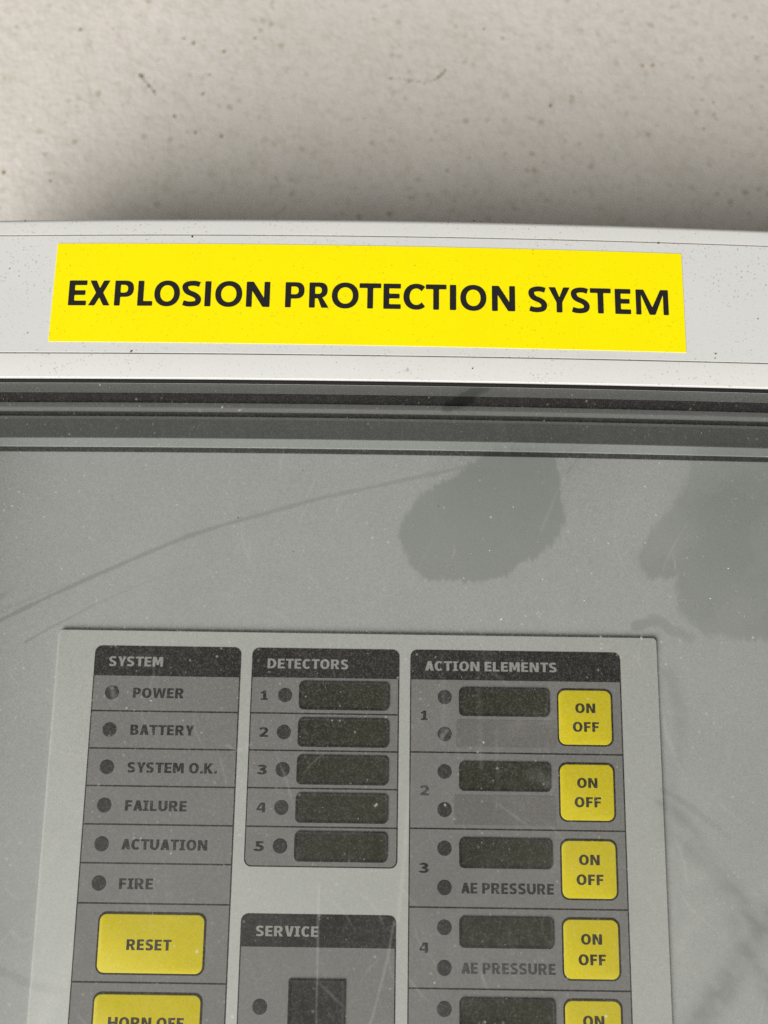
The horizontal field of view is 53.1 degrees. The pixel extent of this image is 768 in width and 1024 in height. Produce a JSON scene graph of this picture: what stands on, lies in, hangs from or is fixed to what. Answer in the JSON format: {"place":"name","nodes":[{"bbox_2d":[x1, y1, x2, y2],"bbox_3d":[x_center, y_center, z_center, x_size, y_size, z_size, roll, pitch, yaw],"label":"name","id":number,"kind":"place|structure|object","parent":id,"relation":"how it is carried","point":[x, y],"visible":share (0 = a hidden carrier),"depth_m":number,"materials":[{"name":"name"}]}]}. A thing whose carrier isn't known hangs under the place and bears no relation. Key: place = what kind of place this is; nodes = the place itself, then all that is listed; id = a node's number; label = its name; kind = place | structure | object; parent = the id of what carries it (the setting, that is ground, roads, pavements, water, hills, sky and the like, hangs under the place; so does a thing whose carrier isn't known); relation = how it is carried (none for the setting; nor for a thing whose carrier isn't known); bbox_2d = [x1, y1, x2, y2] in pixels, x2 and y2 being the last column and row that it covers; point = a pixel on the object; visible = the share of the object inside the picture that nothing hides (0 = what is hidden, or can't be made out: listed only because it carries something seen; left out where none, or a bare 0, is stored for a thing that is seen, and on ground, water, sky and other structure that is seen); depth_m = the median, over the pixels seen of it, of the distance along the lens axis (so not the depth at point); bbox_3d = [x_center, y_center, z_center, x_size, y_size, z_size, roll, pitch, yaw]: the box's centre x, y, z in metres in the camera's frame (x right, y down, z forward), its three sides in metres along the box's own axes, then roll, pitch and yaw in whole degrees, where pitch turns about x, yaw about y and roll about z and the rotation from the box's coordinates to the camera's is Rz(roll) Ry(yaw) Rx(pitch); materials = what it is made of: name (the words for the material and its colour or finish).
{"place":"outdoors","nodes":[
{"label":"outdoors","id":0,"kind":"place"},
{"bbox_2d":[0,0,767,230],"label":"wall","id":1,"kind":"structure","parent":0,"point":[307,109],"depth_m":0.39,"materials":[{"name":"paint"}]},
{"bbox_2d":[139,28,551,137],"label":"wall scuffs","id":2,"kind":"object","parent":1,"relation":"attached to","point":[221,136],"depth_m":0.39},
{"bbox_2d":[2,10,713,181],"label":"wall stains","id":3,"kind":"structure","parent":1,"relation":"attached to","point":[223,51],"depth_m":0.39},
{"bbox_2d":[0,220,767,1023],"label":"control cabinet","id":4,"kind":"object","parent":1,"relation":"attached to","point":[130,472],"visible":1,"depth_m":0.27,"materials":[{"name":"white plastic"}]},
{"bbox_2d":[27,629,671,1023],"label":"alarm control unit","id":5,"kind":"object","parent":4,"relation":"attached to","point":[241,777],"visible":1,"depth_m":0.26,"materials":[{"name":"grey plastic"}]},
{"bbox_2d":[294,831,386,862],"bbox_3d":[-0.015,0.115,0.263,0.032,0.010,0.001,1,-9,0],"label":"display window","id":6,"kind":"structure","parent":5,"relation":"in","point":[309,846],"depth_m":0.26,"materials":[{"name":"black plastic"}]},
{"bbox_2d":[295,793,387,823],"bbox_3d":[-0.015,0.102,0.265,0.032,0.010,0.001,1,-9,0],"label":"display window","id":7,"kind":"structure","parent":5,"relation":"in","point":[309,807],"depth_m":0.27,"materials":[{"name":"black plastic"}]},
{"bbox_2d":[296,755,387,785],"bbox_3d":[-0.014,0.090,0.268,0.032,0.010,0.001,1,-9,0],"label":"display window","id":8,"kind":"structure","parent":5,"relation":"in","point":[311,769],"depth_m":0.27,"materials":[{"name":"black plastic"}]},
{"bbox_2d":[297,718,388,747],"bbox_3d":[-0.014,0.077,0.270,0.032,0.010,0.001,1,-9,0],"label":"display window","id":9,"kind":"structure","parent":5,"relation":"in","point":[312,732],"depth_m":0.27,"materials":[{"name":"black plastic"}]},
{"bbox_2d":[299,681,388,710],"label":"display window","id":10,"kind":"structure","parent":5,"relation":"in","point":[313,695],"depth_m":0.27,"materials":[{"name":"black plastic"}]},
{"bbox_2d":[459,687,549,716],"bbox_3d":[0.042,0.067,0.271,0.032,0.010,0.001,1,-9,0],"label":"display window","id":11,"kind":"structure","parent":5,"relation":"in","point":[505,702],"depth_m":0.27,"materials":[{"name":"black plastic"}]},
{"bbox_2d":[459,761,550,791],"bbox_3d":[0.042,0.092,0.267,0.032,0.010,0.001,1,-9,0],"label":"display window","id":12,"kind":"structure","parent":5,"relation":"in","point":[473,776],"depth_m":0.27,"materials":[{"name":"black plastic"}]},
{"bbox_2d":[459,838,552,868],"bbox_3d":[0.042,0.117,0.263,0.032,0.010,0.001,1,-9,0],"label":"display window","id":13,"kind":"structure","parent":5,"relation":"in","point":[487,853],"depth_m":0.26,"materials":[{"name":"black plastic"}]},
{"bbox_2d":[459,916,553,948],"bbox_3d":[0.041,0.142,0.259,0.032,0.010,0.001,1,-9,0],"label":"display window","id":14,"kind":"structure","parent":5,"relation":"in","point":[474,932],"depth_m":0.26,"materials":[{"name":"black plastic"}]},
{"bbox_2d":[459,997,555,1023],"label":"display window","id":15,"kind":"structure","parent":5,"relation":"in","point":[471,1010],"depth_m":0.26,"materials":[{"name":"black plastic"}]},
{"bbox_2d":[48,243,685,352],"bbox_3d":[-0.005,-0.074,0.265,0.218,0.037,0.001,1,-9,0],"label":"warning sticker","id":16,"kind":"object","parent":4,"relation":"attached to","point":[388,296],"visible":1,"depth_m":0.27,"materials":[{"name":"yellow plastic"}]},
{"bbox_2d":[9,220,758,368],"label":"dirt crumbs","id":17,"kind":"object","parent":4,"relation":"attached to","point":[414,265],"visible":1,"depth_m":0.27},
{"bbox_2d":[19,396,764,1022],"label":"dust specks","id":18,"kind":"object","parent":4,"relation":"attached to","point":[277,792],"visible":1,"depth_m":0.25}
]}

